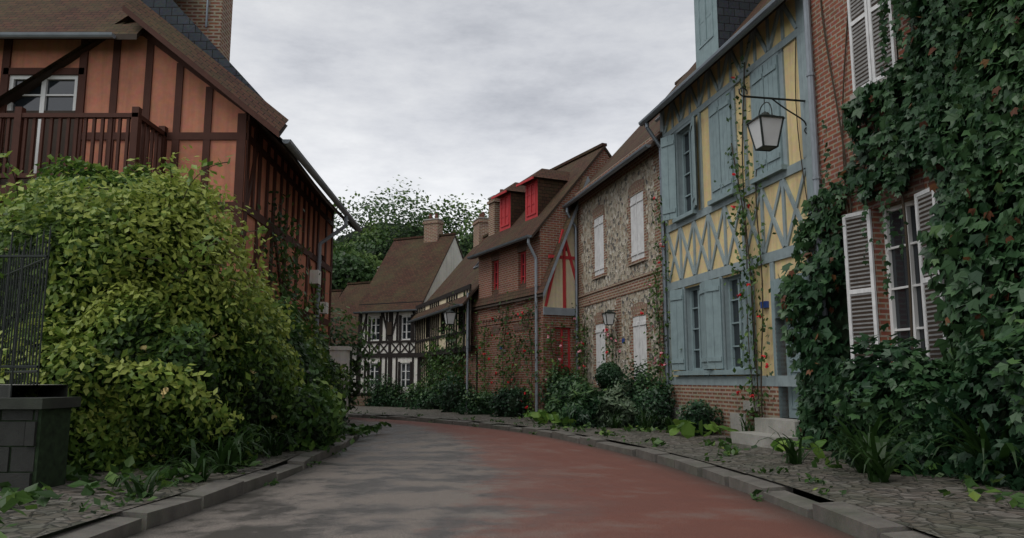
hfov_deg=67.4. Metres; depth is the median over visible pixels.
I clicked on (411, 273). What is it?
black white house
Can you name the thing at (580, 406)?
border bush
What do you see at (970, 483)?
weeds
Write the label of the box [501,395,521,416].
bush
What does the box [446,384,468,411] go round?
bush
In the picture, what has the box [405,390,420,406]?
bush
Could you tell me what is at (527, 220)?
red house brick
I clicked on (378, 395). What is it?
bush
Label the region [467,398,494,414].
bush
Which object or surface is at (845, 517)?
kerb
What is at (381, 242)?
tree
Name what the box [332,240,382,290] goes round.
tree
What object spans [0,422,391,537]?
weeds
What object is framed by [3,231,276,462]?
honeysuckle flower
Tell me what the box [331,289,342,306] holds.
house
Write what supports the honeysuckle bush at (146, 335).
on the pavement
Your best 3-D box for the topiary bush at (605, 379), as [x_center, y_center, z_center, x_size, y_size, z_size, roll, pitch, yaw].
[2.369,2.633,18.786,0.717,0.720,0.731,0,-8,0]
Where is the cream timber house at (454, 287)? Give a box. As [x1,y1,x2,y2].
[406,212,488,411]
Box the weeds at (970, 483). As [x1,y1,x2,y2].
[511,416,1023,507]
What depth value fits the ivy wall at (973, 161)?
8.66 m
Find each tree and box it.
[329,175,445,252]
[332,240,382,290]
[337,188,474,280]
[422,193,488,257]
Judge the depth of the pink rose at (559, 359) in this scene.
20.05 m
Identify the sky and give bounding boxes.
[230,0,695,238]
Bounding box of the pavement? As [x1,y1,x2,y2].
[0,406,1023,537]
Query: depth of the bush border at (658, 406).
16.06 m
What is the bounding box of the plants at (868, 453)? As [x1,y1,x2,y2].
[564,398,1023,486]
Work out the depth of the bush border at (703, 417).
14.14 m
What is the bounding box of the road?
[126,417,855,537]
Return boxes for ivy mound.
[818,305,1023,492]
[982,374,1023,477]
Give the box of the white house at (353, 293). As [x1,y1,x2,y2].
[330,266,379,405]
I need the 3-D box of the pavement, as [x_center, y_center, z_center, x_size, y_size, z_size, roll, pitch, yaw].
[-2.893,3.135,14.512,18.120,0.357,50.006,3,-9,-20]
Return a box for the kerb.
[48,413,934,537]
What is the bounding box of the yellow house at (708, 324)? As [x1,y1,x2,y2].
[638,0,827,448]
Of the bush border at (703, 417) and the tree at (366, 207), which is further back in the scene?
the tree at (366, 207)
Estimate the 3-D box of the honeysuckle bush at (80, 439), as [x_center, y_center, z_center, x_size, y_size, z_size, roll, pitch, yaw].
[-4.672,1.638,8.458,1.542,1.444,1.025,-5,-10,30]
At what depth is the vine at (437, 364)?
28.99 m
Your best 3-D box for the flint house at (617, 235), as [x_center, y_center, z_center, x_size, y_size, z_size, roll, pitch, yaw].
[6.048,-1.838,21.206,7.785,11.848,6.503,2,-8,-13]
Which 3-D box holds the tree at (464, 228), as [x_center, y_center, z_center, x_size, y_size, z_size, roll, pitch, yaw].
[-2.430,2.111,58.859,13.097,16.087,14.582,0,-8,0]
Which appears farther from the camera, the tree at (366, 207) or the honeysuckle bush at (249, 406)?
the tree at (366, 207)
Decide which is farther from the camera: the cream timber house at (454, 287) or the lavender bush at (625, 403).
the cream timber house at (454, 287)
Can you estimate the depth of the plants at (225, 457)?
7.88 m
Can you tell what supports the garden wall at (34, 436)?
on the pavement
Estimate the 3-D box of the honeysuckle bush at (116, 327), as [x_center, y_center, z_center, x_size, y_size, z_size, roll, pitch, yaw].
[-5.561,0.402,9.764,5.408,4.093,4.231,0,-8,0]
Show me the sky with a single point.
(477, 97)
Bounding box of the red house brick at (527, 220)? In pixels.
[467,143,611,412]
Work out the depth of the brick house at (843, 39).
10.31 m
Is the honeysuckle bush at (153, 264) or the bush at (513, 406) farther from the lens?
the bush at (513, 406)
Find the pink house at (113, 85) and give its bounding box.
[0,0,361,417]
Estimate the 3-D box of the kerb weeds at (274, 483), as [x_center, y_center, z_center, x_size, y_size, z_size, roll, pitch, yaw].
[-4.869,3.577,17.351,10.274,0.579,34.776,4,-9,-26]
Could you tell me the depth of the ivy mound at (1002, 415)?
7.07 m
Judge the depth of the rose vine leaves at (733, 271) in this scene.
16.98 m
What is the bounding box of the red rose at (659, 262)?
[478,77,768,408]
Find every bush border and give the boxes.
[630,380,648,423]
[647,394,665,426]
[689,411,711,434]
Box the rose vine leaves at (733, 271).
[471,41,775,429]
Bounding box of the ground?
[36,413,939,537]
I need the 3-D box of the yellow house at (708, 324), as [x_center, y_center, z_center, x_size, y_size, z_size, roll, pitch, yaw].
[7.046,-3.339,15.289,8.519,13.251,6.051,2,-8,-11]
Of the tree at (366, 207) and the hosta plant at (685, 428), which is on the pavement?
the hosta plant at (685, 428)
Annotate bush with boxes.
[0,145,307,473]
[7,250,116,358]
[44,353,168,473]
[121,317,213,464]
[126,226,191,330]
[237,334,265,430]
[244,296,382,452]
[279,400,316,458]
[360,369,629,416]
[374,385,394,406]
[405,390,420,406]
[421,393,438,408]
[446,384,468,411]
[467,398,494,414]
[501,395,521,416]
[537,355,723,435]
[594,362,622,388]
[595,378,637,427]
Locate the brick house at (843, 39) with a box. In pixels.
[795,0,1023,441]
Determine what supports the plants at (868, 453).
on the pavement
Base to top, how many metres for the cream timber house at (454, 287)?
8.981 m
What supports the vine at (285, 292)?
attached to the pink house at (113, 85)
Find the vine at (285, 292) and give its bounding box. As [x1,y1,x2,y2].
[244,191,336,337]
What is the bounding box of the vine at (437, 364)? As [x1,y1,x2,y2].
[416,293,476,419]
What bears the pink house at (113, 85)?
on the pavement
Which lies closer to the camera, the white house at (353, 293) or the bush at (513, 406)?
the bush at (513, 406)
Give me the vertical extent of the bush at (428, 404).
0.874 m
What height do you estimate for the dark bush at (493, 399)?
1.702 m
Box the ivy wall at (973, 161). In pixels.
[774,0,1023,450]
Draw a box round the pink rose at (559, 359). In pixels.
[545,243,665,380]
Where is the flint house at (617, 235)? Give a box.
[562,72,686,391]
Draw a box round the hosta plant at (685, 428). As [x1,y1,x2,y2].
[523,408,826,458]
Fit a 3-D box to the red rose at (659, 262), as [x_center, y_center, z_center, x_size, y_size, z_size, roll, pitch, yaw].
[2.187,0.667,19.681,1.616,6.461,14.730,3,-9,-21]
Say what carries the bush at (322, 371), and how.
on the pavement
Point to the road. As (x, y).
(405, 479)
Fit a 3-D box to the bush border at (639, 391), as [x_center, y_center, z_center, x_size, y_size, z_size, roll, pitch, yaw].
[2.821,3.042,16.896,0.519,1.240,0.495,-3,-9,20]
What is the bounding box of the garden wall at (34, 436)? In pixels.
[0,227,80,490]
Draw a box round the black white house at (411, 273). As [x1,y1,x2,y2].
[353,213,463,405]
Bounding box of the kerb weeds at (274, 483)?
[0,410,998,537]
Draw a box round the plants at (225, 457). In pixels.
[3,154,350,497]
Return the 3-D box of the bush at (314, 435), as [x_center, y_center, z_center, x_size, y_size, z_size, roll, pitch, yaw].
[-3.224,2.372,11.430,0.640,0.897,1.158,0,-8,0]
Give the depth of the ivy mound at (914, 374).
7.84 m
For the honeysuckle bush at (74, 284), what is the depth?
9.05 m

